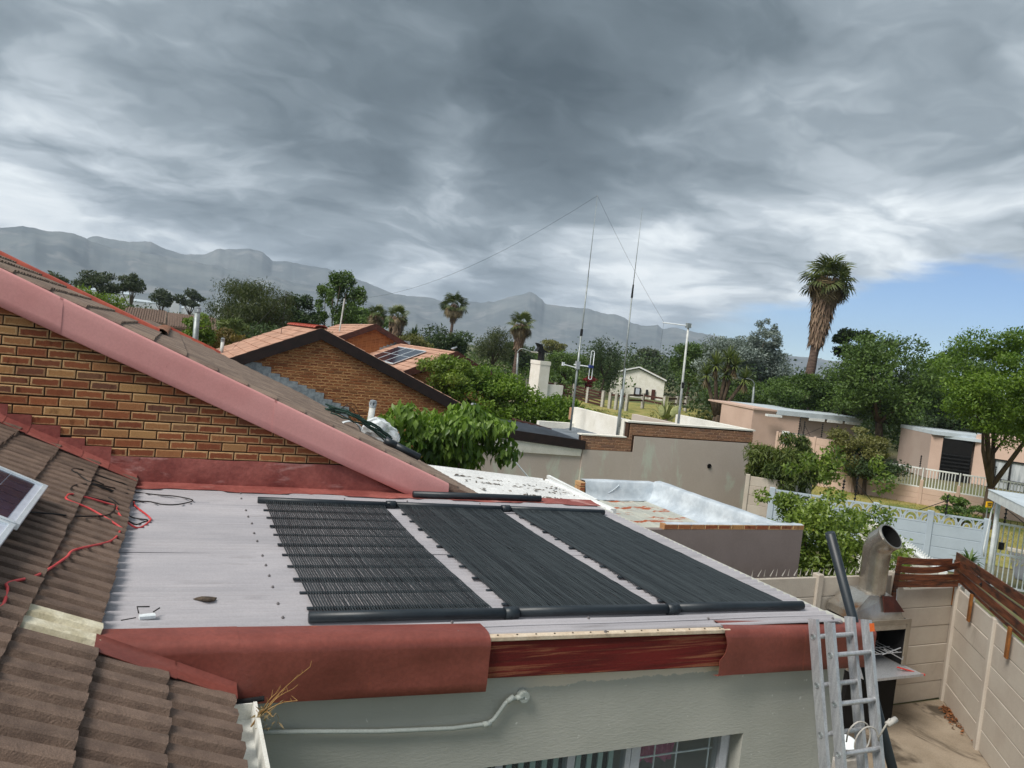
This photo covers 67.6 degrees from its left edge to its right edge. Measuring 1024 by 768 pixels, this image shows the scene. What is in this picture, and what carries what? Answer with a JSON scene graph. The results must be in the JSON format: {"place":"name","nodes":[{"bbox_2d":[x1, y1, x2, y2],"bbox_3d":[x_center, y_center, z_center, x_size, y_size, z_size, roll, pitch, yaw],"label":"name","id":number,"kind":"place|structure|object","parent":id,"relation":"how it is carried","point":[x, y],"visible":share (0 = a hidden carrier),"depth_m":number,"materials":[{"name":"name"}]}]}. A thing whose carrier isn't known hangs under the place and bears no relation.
{"place":"outdoors","nodes":[
{"label":"outdoors","id":0,"kind":"place"},
{"bbox_2d":[0,226,435,336],"bbox_3d":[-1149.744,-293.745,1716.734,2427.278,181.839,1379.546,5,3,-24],"label":"mountain","id":1,"kind":"structure","parent":0,"point":[69,256],"depth_m":1939.97,"materials":[{"name":"grey stone"}]},
{"bbox_2d":[87,236,442,305],"bbox_3d":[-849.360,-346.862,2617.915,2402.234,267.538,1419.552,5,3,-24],"label":"mountain range","id":2,"kind":"structure","parent":0,"point":[254,263],"depth_m":2776.46,"materials":[{"name":"grey stone"}]},
{"bbox_2d":[0,0,1023,403],"label":"sky","id":3,"kind":"structure","parent":0,"point":[400,145],"materials":[{"name":"grey"}]},
{"bbox_2d":[166,315,1023,704],"bbox_3d":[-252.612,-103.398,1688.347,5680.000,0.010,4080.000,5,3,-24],"label":"ground","id":4,"kind":"structure","parent":0,"point":[954,489],"depth_m":40.06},
{"bbox_2d":[71,270,125,300],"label":"gum tree","id":5,"kind":"object","parent":4,"relation":"on","point":[95,279],"visible":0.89,"depth_m":95.25,"materials":[{"name":"green plant"}]},
{"bbox_2d":[74,283,129,310],"bbox_3d":[-20.184,-2.023,36.700,2.523,5.550,2.829,7,3,11],"label":"tree","id":6,"kind":"object","parent":4,"relation":"on","point":[109,301],"visible":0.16,"depth_m":36.85,"materials":[{"name":"green plant"}]},
{"bbox_2d":[117,272,146,305],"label":"gum tree","id":7,"kind":"object","parent":4,"relation":"on","point":[132,283],"visible":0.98,"depth_m":97.48,"materials":[{"name":"green plant"}]},
{"bbox_2d":[0,404,269,767],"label":"tiled roof","id":8,"kind":"structure","parent":4,"relation":"on","point":[71,696],"depth_m":3.50,"materials":[{"name":"tile"}]},
{"bbox_2d":[0,519,15,546],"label":"solar module","id":9,"kind":"object","parent":8,"relation":"on","point":[6,528],"visible":1,"depth_m":4.03,"materials":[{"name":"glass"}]},
{"bbox_2d":[0,466,47,529],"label":"solar module","id":10,"kind":"object","parent":8,"relation":"on","point":[20,495],"visible":0.92,"depth_m":4.67,"materials":[{"name":"glass"}]},
{"bbox_2d":[0,493,151,605],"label":"red cable","id":11,"kind":"object","parent":8,"relation":"on","point":[66,556],"visible":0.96,"depth_m":5.14,"materials":[{"name":"red plastic"}]},
{"bbox_2d":[250,661,311,730],"bbox_3d":[-1.142,1.509,3.703,0.243,0.318,0.208,7,3,13],"label":"dry weed","id":12,"kind":"object","parent":8,"relation":"on","point":[260,714],"visible":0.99,"depth_m":3.69,"materials":[{"name":"brown plant"}]},
{"bbox_2d":[148,288,175,310],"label":"gum tree","id":13,"kind":"object","parent":4,"relation":"on","point":[164,297],"visible":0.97,"depth_m":125.55,"materials":[{"name":"green plant"}]},
{"bbox_2d":[118,306,215,331],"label":"tiled house","id":14,"kind":"structure","parent":4,"relation":"on","point":[170,319],"depth_m":51.02,"materials":[{"name":"tile"}]},
{"bbox_2d":[172,287,205,314],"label":"gum tree","id":15,"kind":"object","parent":4,"relation":"on","point":[194,296],"visible":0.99,"depth_m":127.87,"materials":[{"name":"green plant"}]},
{"bbox_2d":[181,312,217,345],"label":"light bush","id":16,"kind":"object","parent":4,"relation":"on","point":[207,336],"visible":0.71,"depth_m":29.39,"materials":[{"name":"green plant"}]},
{"bbox_2d":[207,327,247,348],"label":"rusty bush","id":17,"kind":"object","parent":4,"relation":"on","point":[220,334],"visible":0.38,"depth_m":33.38,"materials":[{"name":"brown plant"}]},
{"bbox_2d":[213,317,249,339],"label":"light bush","id":18,"kind":"object","parent":4,"relation":"on","point":[235,325],"visible":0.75,"depth_m":37.46,"materials":[{"name":"green plant"}]},
{"bbox_2d":[0,251,476,493],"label":"brick gable house","id":19,"kind":"structure","parent":4,"relation":"on","point":[75,362],"depth_m":7.13,"materials":[{"name":"brown brick"}]},
{"bbox_2d":[325,403,392,440],"bbox_3d":[-2.070,0.529,10.309,0.873,0.508,0.555,5,3,-24],"label":"hose bundle","id":20,"kind":"object","parent":19,"relation":"on","point":[342,410],"visible":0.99,"depth_m":10.18,"materials":[{"name":"black plastic"}]},
{"bbox_2d":[360,417,399,441],"bbox_3d":[-1.873,0.649,10.866,0.581,0.354,0.515,5,3,-24],"label":"plastic bag","id":21,"kind":"object","parent":19,"relation":"on","point":[380,422],"visible":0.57,"depth_m":10.77,"materials":[{"name":"white plastic"}]},
{"bbox_2d":[383,437,420,459],"bbox_3d":[-1.429,0.841,9.965,0.501,0.281,0.100,5,3,-16],"label":"pipe offcut","id":22,"kind":"object","parent":19,"relation":"on","point":[392,443],"visible":0.96,"depth_m":9.93,"materials":[{"name":"black plastic"}]},
{"bbox_2d":[203,277,300,338],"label":"willow tree","id":23,"kind":"object","parent":4,"relation":"on","point":[249,296],"visible":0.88,"depth_m":44.48,"materials":[{"name":"green plant"}]},
{"bbox_2d":[237,321,332,339],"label":"tree","id":24,"kind":"object","parent":4,"relation":"on","point":[257,332],"visible":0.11,"depth_m":41.13,"materials":[{"name":"green plant"}]},
{"bbox_2d":[285,292,328,325],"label":"ash tree","id":25,"kind":"object","parent":4,"relation":"on","point":[307,304],"visible":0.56,"depth_m":53.99,"materials":[{"name":"green plant"}]},
{"bbox_2d":[217,322,461,457],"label":"dark barged house","id":26,"kind":"structure","parent":4,"relation":"on","point":[318,364],"depth_m":21.45,"materials":[{"name":"brick"}]},
{"bbox_2d":[314,270,367,325],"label":"ash tree","id":27,"kind":"object","parent":4,"relation":"on","point":[340,281],"visible":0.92,"depth_m":53.16,"materials":[{"name":"green plant"}]},
{"bbox_2d":[343,306,389,328],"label":"broad tree","id":28,"kind":"object","parent":4,"relation":"on","point":[363,313],"visible":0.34,"depth_m":72.24,"materials":[{"name":"green plant"}]},
{"bbox_2d":[366,304,388,327],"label":"palm tree","id":29,"kind":"object","parent":4,"relation":"on","point":[377,320],"visible":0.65,"depth_m":60.58,"materials":[{"name":"green plant"}]},
{"bbox_2d":[385,304,409,336],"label":"palm tree","id":30,"kind":"object","parent":4,"relation":"on","point":[397,325],"visible":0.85,"depth_m":58.88,"materials":[{"name":"green plant"}]},
{"bbox_2d":[325,324,497,403],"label":"brick house","id":31,"kind":"structure","parent":4,"relation":"on","point":[380,342],"depth_m":39.51,"materials":[{"name":"tile"}]},
{"bbox_2d":[395,332,433,347],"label":"olive tree","id":32,"kind":"object","parent":4,"relation":"on","point":[416,340],"visible":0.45,"depth_m":58.91,"materials":[{"name":"green plant"}]},
{"bbox_2d":[216,325,641,399],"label":"garden wood","id":33,"kind":"object","parent":4,"relation":"on","point":[528,374],"visible":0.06,"depth_m":93.06,"materials":[{"name":"green plant"}]},
{"bbox_2d":[366,399,522,470],"bbox_3d":[-1.639,2.041,16.885,2.280,3.394,3.690,8,3,33],"label":"broad leaf shrub","id":34,"kind":"object","parent":4,"relation":"on","point":[457,435],"visible":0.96,"depth_m":16.68,"materials":[{"name":"green plant"}]},
{"bbox_2d":[419,323,477,355],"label":"round tree","id":35,"kind":"object","parent":4,"relation":"on","point":[450,341],"visible":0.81,"depth_m":70.67,"materials":[{"name":"green plant"}]},
{"bbox_2d":[415,353,486,400],"bbox_3d":[-2.503,0.937,28.877,2.414,4.264,2.622,7,3,16],"label":"green shrub","id":36,"kind":"object","parent":4,"relation":"on","point":[442,362],"visible":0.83,"depth_m":28.37,"materials":[{"name":"green plant"}]},
{"bbox_2d":[438,290,468,333],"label":"fan palm","id":37,"kind":"object","parent":4,"relation":"on","point":[453,312],"visible":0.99,"depth_m":93.83,"materials":[{"name":"green plant"}]},
{"bbox_2d":[97,293,821,389],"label":"wood","id":38,"kind":"object","parent":4,"relation":"on","point":[472,346],"visible":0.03,"depth_m":189.80,"materials":[{"name":"green plant"}]},
{"bbox_2d":[100,455,875,767],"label":"flat roofed house","id":39,"kind":"structure","parent":4,"relation":"on","point":[722,689],"depth_m":4.83,"materials":[{"name":"paint"}]},
{"bbox_2d":[30,483,192,516],"bbox_3d":[-3.126,0.870,5.726,0.549,0.319,2.054,7,3,6],"label":"black cable","id":40,"kind":"object","parent":39,"relation":"on","point":[105,486],"visible":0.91,"depth_m":5.97,"materials":[{"name":"black plastic"}]},
{"bbox_2d":[257,497,506,622],"bbox_3d":[-1.158,1.235,5.836,1.224,0.086,2.990,5,3,-24],"label":"solar pool mat","id":41,"kind":"object","parent":39,"relation":"on","point":[418,556],"visible":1,"depth_m":5.35,"materials":[{"name":"black plastic"}]},
{"bbox_2d":[412,491,541,500],"bbox_3d":[-0.355,1.222,8.317,1.512,0.095,0.066,5,3,-26],"label":"spare pipe","id":42,"kind":"object","parent":39,"relation":"on","point":[452,495],"visible":1,"depth_m":8.27,"materials":[{"name":"black plastic"}]},
{"bbox_2d":[396,502,669,616],"bbox_3d":[-0.039,1.356,6.340,1.197,0.085,2.990,5,3,-24],"label":"solar pool mat","id":43,"kind":"object","parent":39,"relation":"on","point":[562,574],"visible":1,"depth_m":5.91,"materials":[{"name":"black plastic"}]},
{"bbox_2d":[486,735,729,767],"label":"window","id":44,"kind":"structure","parent":39,"relation":"in","point":[712,752],"depth_m":5.20,"materials":[{"name":"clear glass"}]},
{"bbox_2d":[511,506,804,611],"bbox_3d":[1.057,1.474,6.833,1.172,0.085,2.990,5,3,-24],"label":"solar pool mat","id":45,"kind":"object","parent":39,"relation":"on","point":[663,573],"visible":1,"depth_m":6.43,"materials":[{"name":"black plastic"}]},
{"bbox_2d":[426,361,556,423],"bbox_3d":[-0.824,1.219,29.794,5.543,3.983,3.659,5,3,-24],"label":"green shrub","id":46,"kind":"object","parent":4,"relation":"on","point":[503,389],"visible":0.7,"depth_m":29.18,"materials":[{"name":"green plant"}]},
{"bbox_2d":[468,325,514,372],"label":"tree","id":47,"kind":"object","parent":4,"relation":"on","point":[501,349],"visible":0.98,"depth_m":79.17,"materials":[{"name":"green plant"}]},
{"bbox_2d":[501,340,535,368],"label":"dark tree","id":48,"kind":"object","parent":4,"relation":"on","point":[524,357],"visible":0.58,"depth_m":93.47,"materials":[{"name":"green plant"}]},
{"bbox_2d":[506,310,536,377],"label":"fan palm","id":49,"kind":"object","parent":4,"relation":"on","point":[520,332],"visible":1,"depth_m":77.45,"materials":[{"name":"green plant"}]},
{"bbox_2d":[429,462,616,513],"bbox_3d":[-0.280,2.670,10.258,2.580,2.968,2.747,5,3,-24],"label":"carport","id":50,"kind":"object","parent":4,"relation":"on","point":[530,483],"visible":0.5,"depth_m":10.16,"materials":[{"name":"white paint"}]},
{"bbox_2d":[529,343,562,443],"bbox_3d":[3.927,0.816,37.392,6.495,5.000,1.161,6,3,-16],"label":"chimney","id":51,"kind":"object","parent":4,"relation":"on","point":[539,372],"visible":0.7,"depth_m":36.23,"materials":[{"name":"white paint"}]},
{"bbox_2d":[539,338,567,381],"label":"broad tree","id":52,"kind":"object","parent":4,"relation":"on","point":[551,346],"visible":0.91,"depth_m":119.33,"materials":[{"name":"green plant"}]},
{"bbox_2d":[530,392,595,422],"bbox_3d":[1.808,1.883,30.698,3.011,3.151,3.393,7,3,5],"label":"green shrub","id":53,"kind":"object","parent":4,"relation":"on","point":[561,406],"visible":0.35,"depth_m":29.95,"materials":[{"name":"green plant"}]},
{"bbox_2d":[546,349,592,394],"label":"broad tree","id":54,"kind":"object","parent":4,"relation":"on","point":[559,358],"visible":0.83,"depth_m":83.72,"materials":[{"name":"green plant"}]},
{"bbox_2d":[583,335,623,396],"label":"conifer","id":55,"kind":"object","parent":4,"relation":"on","point":[613,366],"visible":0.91,"depth_m":90.47,"materials":[{"name":"green plant"}]},
{"bbox_2d":[469,407,754,508],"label":"building","id":56,"kind":"structure","parent":4,"relation":"on","point":[702,457],"depth_m":23.65,"materials":[{"name":"beige paint"}]},
{"bbox_2d":[562,195,597,430],"bbox_3d":[2.338,-2.304,25.015,1.044,7.720,0.174,7,3,6],"label":"radio mast","id":57,"kind":"object","parent":56,"relation":"on","point":[577,365],"visible":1,"depth_m":25.05,"materials":[{"name":"silver metal"}]},
{"bbox_2d":[616,208,642,434],"bbox_3d":[3.580,-1.784,23.286,0.129,7.140,0.078,7,3,12],"label":"radio mast","id":58,"kind":"object","parent":56,"relation":"on","point":[620,402],"visible":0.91,"depth_m":23.33,"materials":[{"name":"silver metal"}]},
{"bbox_2d":[662,322,691,423],"bbox_3d":[5.478,-0.307,26.253,1.004,3.660,0.491,7,3,6],"label":"aerial pole","id":59,"kind":"object","parent":56,"relation":"on","point":[687,325],"visible":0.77,"depth_m":26.32,"materials":[{"name":"white metal"}]},
{"bbox_2d":[610,367,666,400],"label":"white house","id":60,"kind":"structure","parent":4,"relation":"on","point":[651,384],"depth_m":97.59,"materials":[{"name":"paint"}]},
{"bbox_2d":[630,346,667,371],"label":"tree","id":61,"kind":"object","parent":4,"relation":"on","point":[647,350],"visible":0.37,"depth_m":116.65,"materials":[{"name":"green plant"}]},
{"bbox_2d":[574,479,803,577],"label":"parapet garage","id":62,"kind":"structure","parent":4,"relation":"on","point":[743,541],"depth_m":11.54,"materials":[{"name":"beige paint"}]},
{"bbox_2d":[700,381,786,407],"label":"tree","id":63,"kind":"object","parent":4,"relation":"on","point":[759,396],"visible":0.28,"depth_m":60.95,"materials":[{"name":"green plant"}]},
{"bbox_2d":[689,333,798,390],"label":"silver tree","id":64,"kind":"object","parent":4,"relation":"on","point":[777,368],"visible":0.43,"depth_m":67.61,"materials":[{"name":"green plant"}]},
{"bbox_2d":[745,317,783,381],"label":"silver tree","id":65,"kind":"object","parent":4,"relation":"on","point":[776,342],"visible":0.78,"depth_m":67.58,"materials":[{"name":"green plant"}]},
{"bbox_2d":[742,474,794,517],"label":"precast wall","id":66,"kind":"structure","parent":4,"relation":"on","point":[749,504],"depth_m":22.41,"materials":[{"name":"paint"}]},
{"bbox_2d":[741,431,821,500],"bbox_3d":[7.989,2.931,22.857,2.395,3.158,2.323,5,3,-24],"label":"mango tree","id":67,"kind":"object","parent":4,"relation":"on","point":[766,461],"visible":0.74,"depth_m":22.37,"materials":[{"name":"green plant"}]},
{"bbox_2d":[708,399,862,448],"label":"pink house","id":68,"kind":"structure","parent":4,"relation":"on","point":[766,423],"depth_m":47.85,"materials":[{"name":"paint"}]},
{"bbox_2d":[570,337,1009,428],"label":"tree belt","id":69,"kind":"object","parent":4,"relation":"on","point":[662,372],"visible":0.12,"depth_m":106.59,"materials":[{"name":"green plant"}]},
{"bbox_2d":[763,372,836,413],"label":"tree","id":70,"kind":"object","parent":4,"relation":"on","point":[787,391],"visible":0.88,"depth_m":51.53,"materials":[{"name":"green plant"}]},
{"bbox_2d":[755,570,894,654],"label":"precast wall","id":71,"kind":"structure","parent":4,"relation":"on","point":[819,590],"depth_m":10.53,"materials":[{"name":"paint"}]},
{"bbox_2d":[797,251,857,408],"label":"fan palm","id":72,"kind":"object","parent":4,"relation":"on","point":[828,295],"visible":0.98,"depth_m":53.14,"materials":[{"name":"green plant"}]},
{"bbox_2d":[753,438,915,587],"bbox_3d":[5.590,2.840,13.244,2.893,3.725,2.401,7,3,8],"label":"citrus tree","id":73,"kind":"object","parent":4,"relation":"on","point":[811,520],"visible":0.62,"depth_m":13.06,"materials":[{"name":"green plant"}]},
{"bbox_2d":[670,364,1023,451],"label":"garden wood","id":74,"kind":"object","parent":4,"relation":"on","point":[925,422],"visible":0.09,"depth_m":61.43,"materials":[{"name":"green plant"}]},
{"bbox_2d":[821,362,873,419],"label":"tree","id":75,"kind":"object","parent":4,"relation":"on","point":[842,412],"visible":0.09,"depth_m":52.19,"materials":[{"name":"green plant"}]},
{"bbox_2d":[830,327,898,412],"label":"back tree","id":76,"kind":"object","parent":4,"relation":"on","point":[838,336],"visible":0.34,"depth_m":54.32,"materials":[{"name":"green plant"}]},
{"bbox_2d":[766,487,990,571],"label":"pierced wall","id":77,"kind":"structure","parent":4,"relation":"on","point":[934,539],"depth_m":20.43,"materials":[{"name":"blue paint"}]},
{"bbox_2d":[817,328,956,449],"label":"broad tree","id":78,"kind":"object","parent":4,"relation":"on","point":[867,387],"visible":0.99,"depth_m":45.41,"materials":[{"name":"green plant"}]},
{"bbox_2d":[855,519,947,588],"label":"spiked wall","id":79,"kind":"structure","parent":4,"relation":"on","point":[919,554],"depth_m":13.99,"materials":[{"name":"white paint"}]},
{"bbox_2d":[893,583,959,703],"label":"precast wall","id":80,"kind":"structure","parent":4,"relation":"on","point":[927,611],"depth_m":11.55,"materials":[{"name":"paint"}]},
{"bbox_2d":[891,556,961,599],"bbox_3d":[6.144,2.906,11.293,1.454,0.744,0.064,5,3,-24],"label":"plank screen","id":81,"kind":"object","parent":80,"relation":"attached to","point":[922,577],"visible":0.94,"depth_m":11.26,"materials":[{"name":"brown wood"}]},
{"bbox_2d":[910,345,998,423],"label":"back tree","id":82,"kind":"object","parent":4,"relation":"on","point":[980,364],"visible":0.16,"depth_m":47.92,"materials":[{"name":"green plant"}]},
{"bbox_2d":[896,424,1023,491],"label":"pink house","id":83,"kind":"structure","parent":4,"relation":"on","point":[954,451],"depth_m":42.04,"materials":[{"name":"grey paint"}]},
{"bbox_2d":[994,459,1023,491],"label":"window","id":84,"kind":"structure","parent":83,"relation":"in","point":[1015,473],"depth_m":40.72,"materials":[{"name":"white glass"}]},
{"bbox_2d":[909,392,1015,432],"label":"tree","id":85,"kind":"object","parent":4,"relation":"on","point":[950,425],"visible":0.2,"depth_m":45.68,"materials":[{"name":"green plant"}]},
{"bbox_2d":[983,489,1023,572],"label":"canopy","id":86,"kind":"object","parent":4,"relation":"on","point":[1013,502],"visible":0.85,"depth_m":18.39,"materials":[{"name":"white metal"}]},
{"bbox_2d":[990,519,1023,591],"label":"gate","id":87,"kind":"structure","parent":4,"relation":"on","point":[1000,545],"depth_m":19.00,"materials":[{"name":"white metal"}]},
{"bbox_2d":[562,397,710,422],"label":"park lawn","id":88,"kind":"structure","parent":0,"point":[634,408],"depth_m":73.71,"materials":[{"name":"green plant"}]},
{"bbox_2d":[525,379,605,406],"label":"rail fence","id":89,"kind":"object","parent":88,"relation":"on","point":[586,399],"visible":0.55,"depth_m":75.85,"materials":[{"name":"wood"}]},
{"bbox_2d":[607,392,629,410],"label":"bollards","id":90,"kind":"object","parent":88,"relation":"on","point":[616,395],"visible":0.96,"depth_m":70.30,"materials":[{"name":"concrete"}]},
{"bbox_2d":[622,393,687,410],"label":"rail fence","id":91,"kind":"object","parent":88,"relation":"on","point":[664,398],"visible":0.69,"depth_m":76.31,"materials":[{"name":"concrete"}]},
{"bbox_2d":[667,341,709,407],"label":"broad tree","id":92,"kind":"object","parent":88,"relation":"on","point":[694,351],"visible":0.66,"depth_m":84.91,"materials":[{"name":"green plant"}]},
{"bbox_2d":[692,344,755,422],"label":"yucca tree","id":93,"kind":"object","parent":88,"relation":"on","point":[734,361],"visible":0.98,"depth_m":57.66,"materials":[{"name":"green plant"}]},
{"bbox_2d":[379,292,915,388],"bbox_3d":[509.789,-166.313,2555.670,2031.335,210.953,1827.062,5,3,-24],"label":"mountain peak","id":94,"kind":"structure","parent":0,"point":[561,324],"depth_m":2493.41,"materials":[{"name":"grey stone"}]},
{"bbox_2d":[750,480,1023,568],"bbox_3d":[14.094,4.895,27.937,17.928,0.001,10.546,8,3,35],"label":"verge","id":95,"kind":"structure","parent":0,"point":[868,500],"depth_m":29.34,"materials":[{"name":"green plant"}]},
{"bbox_2d":[775,431,854,491],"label":"panel wall","id":96,"kind":"structure","parent":95,"relation":"on","point":[817,443],"depth_m":33.86,"materials":[{"name":"pink paint"}]},
{"bbox_2d":[823,426,892,493],"bbox_3d":[14.941,3.292,33.003,2.802,2.996,2.776,4,4,-42],"label":"bush","id":97,"kind":"object","parent":95,"relation":"on","point":[880,443],"visible":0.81,"depth_m":32.41,"materials":[{"name":"green plant"}]},
{"bbox_2d":[833,442,912,495],"bbox_3d":[15.024,3.631,32.757,3.192,2.365,3.479,5,3,-24],"label":"bush","id":98,"kind":"object","parent":95,"relation":"on","point":[862,470],"visible":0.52,"depth_m":32.01,"materials":[{"name":"green plant"}]},
{"bbox_2d":[848,459,1023,521],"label":"palisade wall","id":99,"kind":"structure","parent":95,"relation":"on","point":[920,494],"depth_m":31.74,"materials":[{"name":"pink paint"}]},
{"bbox_2d":[935,493,993,525],"bbox_3d":[14.965,4.442,25.537,1.635,1.425,1.948,5,3,-24],"label":"bush","id":100,"kind":"object","parent":95,"relation":"on","point":[959,508],"visible":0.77,"depth_m":25.34,"materials":[{"name":"green plant"}]},
{"bbox_2d":[923,325,1023,529],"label":"street tree","id":101,"kind":"object","parent":95,"relation":"on","point":[982,390],"visible":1,"depth_m":26.79,"materials":[{"name":"green plant"}]},
{"bbox_2d":[849,699,990,767],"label":"courtyard floor","id":102,"kind":"structure","parent":0,"point":[924,734],"depth_m":10.30,"materials":[{"name":"concrete"}]},
{"bbox_2d":[808,616,897,767],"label":"extension ladder","id":103,"kind":"object","parent":102,"relation":"on","point":[857,701],"visible":1,"depth_m":5.19,"materials":[{"name":"metal"}]},
{"bbox_2d":[825,531,897,767],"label":"leaning pipe","id":104,"kind":"object","parent":102,"relation":"on","point":[843,584],"visible":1,"depth_m":5.71,"materials":[{"name":"black plastic"}]},
{"bbox_2d":[825,524,923,728],"bbox_3d":[4.997,3.315,10.497,1.120,2.773,0.780,5,3,-24],"label":"braai","id":105,"kind":"object","parent":102,"relation":"on","point":[876,603],"visible":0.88,"depth_m":10.50,"materials":[{"name":"metal"}]},
{"bbox_2d":[939,585,1023,767],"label":"precast wall","id":106,"kind":"structure","parent":102,"relation":"on","point":[981,695],"depth_m":10.15,"materials":[{"name":"paint"}]},
{"bbox_2d":[951,552,1023,658],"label":"plank screen","id":107,"kind":"object","parent":106,"relation":"attached to","point":[969,580],"visible":0.95,"depth_m":10.20,"materials":[{"name":"brown wood"}]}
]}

